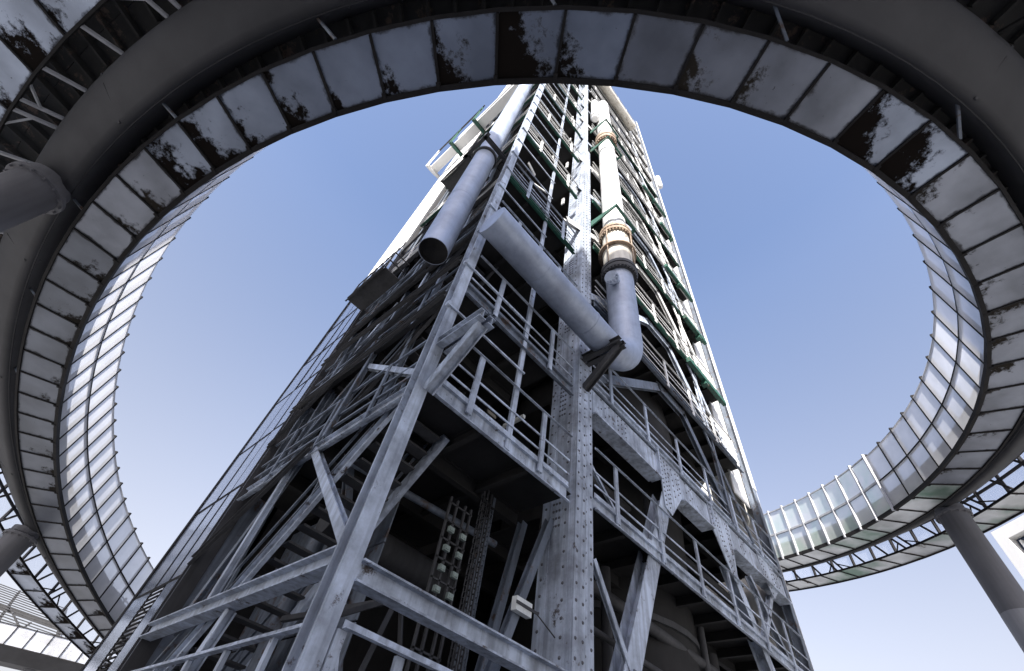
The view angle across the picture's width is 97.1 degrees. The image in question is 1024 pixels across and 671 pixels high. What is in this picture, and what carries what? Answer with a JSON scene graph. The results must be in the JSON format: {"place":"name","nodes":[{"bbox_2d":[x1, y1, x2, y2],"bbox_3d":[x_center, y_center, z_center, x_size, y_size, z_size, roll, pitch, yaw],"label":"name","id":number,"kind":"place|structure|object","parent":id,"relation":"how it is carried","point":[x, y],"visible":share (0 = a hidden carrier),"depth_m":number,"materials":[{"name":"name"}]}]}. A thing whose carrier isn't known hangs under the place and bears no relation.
{"place":"outdoors","nodes":[
{"label":"outdoors","id":0,"kind":"place"},
{"bbox_2d":[0,620,116,670],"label":"approach ramp","id":1,"kind":"structure","parent":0,"point":[24,648],"depth_m":38.62,"materials":[{"name":"glass"}]},
{"bbox_2d":[80,83,813,670],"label":"furnace tower","id":2,"kind":"structure","parent":0,"point":[628,529],"depth_m":11.76,"materials":[{"name":"grey metal"}]},
{"bbox_2d":[404,496,472,670],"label":"cable ladder","id":3,"kind":"object","parent":2,"relation":"attached to","point":[452,574],"visible":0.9,"depth_m":8.21,"materials":[{"name":"metal"}]},
{"bbox_2d":[447,491,485,668],"bbox_3d":[-1.027,5.394,7.341,0.095,6.705,0.090,-32,-63,29],"label":"hoist chain","id":4,"kind":"object","parent":2,"relation":"hanging from","point":[483,494],"visible":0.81,"depth_m":8.54,"materials":[{"name":"metal"}]},
{"bbox_2d":[451,490,489,670],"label":"hoist chain","id":5,"kind":"object","parent":2,"relation":"hanging from","point":[474,557],"visible":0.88,"depth_m":8.70,"materials":[{"name":"metal"}]},
{"bbox_2d":[457,494,492,670],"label":"hoist chain","id":6,"kind":"object","parent":2,"relation":"hanging from","point":[478,561],"visible":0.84,"depth_m":8.79,"materials":[{"name":"metal"}]},
{"bbox_2d":[418,84,533,264],"bbox_3d":[0.631,-14.631,27.305,1.400,40.250,1.300,-32,-63,29],"label":"vent pipe","id":7,"kind":"object","parent":2,"relation":"attached to","point":[437,242],"visible":0.92,"depth_m":14.54,"materials":[{"name":"silver metal"}]},
{"bbox_2d":[461,497,495,670],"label":"hoist chain","id":8,"kind":"object","parent":2,"relation":"hanging from","point":[480,576],"visible":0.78,"depth_m":8.88,"materials":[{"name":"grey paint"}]},
{"bbox_2d":[503,397,524,428],"bbox_3d":[0.109,1.881,11.801,0.700,1.050,0.080,-32,-63,29],"label":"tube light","id":9,"kind":"object","parent":2,"relation":"attached to","point":[517,419],"visible":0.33,"depth_m":11.35,"materials":[{"name":"metal"}]},
{"bbox_2d":[511,595,554,637],"bbox_3d":[0.366,4.869,7.806,0.988,0.349,0.170,40,-56,-21],"label":"work light","id":10,"kind":"object","parent":2,"relation":"attached to","point":[521,606],"visible":1,"depth_m":7.72,"materials":[{"name":"metal"}]},
{"bbox_2d":[479,100,642,371],"bbox_3d":[4.113,-11.615,26.479,1.620,36.156,7.030,-32,-63,29],"label":"gas pipe","id":11,"kind":"object","parent":2,"relation":"attached to","point":[506,235],"visible":0.94,"depth_m":14.29,"materials":[{"name":"silver metal"}]},
{"bbox_2d":[655,175,662,188],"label":"antenna","id":12,"kind":"object","parent":2,"relation":"attached to","point":[659,182],"visible":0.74,"depth_m":54.99,"materials":[{"name":"grey paint"}]},
{"bbox_2d":[0,85,1023,670],"label":"sky","id":13,"kind":"structure","parent":0,"point":[809,284],"materials":[{"name":"blue"}]},
{"bbox_2d":[991,515,1023,578],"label":"white building","id":14,"kind":"structure","parent":0,"point":[1009,537],"depth_m":27.75,"materials":[{"name":"paint"}]},
{"bbox_2d":[1017,536,1023,549],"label":"window","id":15,"kind":"structure","parent":14,"relation":"in","point":[1021,540],"depth_m":27.65,"materials":[{"name":"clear glass"}]},
{"label":"ground","id":16,"kind":"structure","parent":0,"visible":0},
{"bbox_2d":[0,524,38,576],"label":"ramp column","id":17,"kind":"structure","parent":16,"relation":"on","point":[17,541],"depth_m":16.69,"materials":[{"name":"metal"}]},
{"bbox_2d":[0,584,67,642],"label":"louvred canopy","id":18,"kind":"object","parent":16,"relation":"on","point":[9,609],"visible":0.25,"depth_m":54.75,"materials":[{"name":"metal"}]},
{"bbox_2d":[0,161,70,232],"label":"ramp column","id":19,"kind":"structure","parent":16,"relation":"on","point":[30,190],"depth_m":9.20,"materials":[{"name":"metal"}]},
{"bbox_2d":[0,0,1023,669],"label":"spiral ramp","id":20,"kind":"structure","parent":19,"relation":"on","point":[136,126],"depth_m":8.87,"materials":[{"name":"grey paint"}]},
{"bbox_2d":[934,503,1023,652],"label":"ramp column","id":21,"kind":"structure","parent":16,"relation":"on","point":[999,583],"depth_m":14.99,"materials":[{"name":"metal"}]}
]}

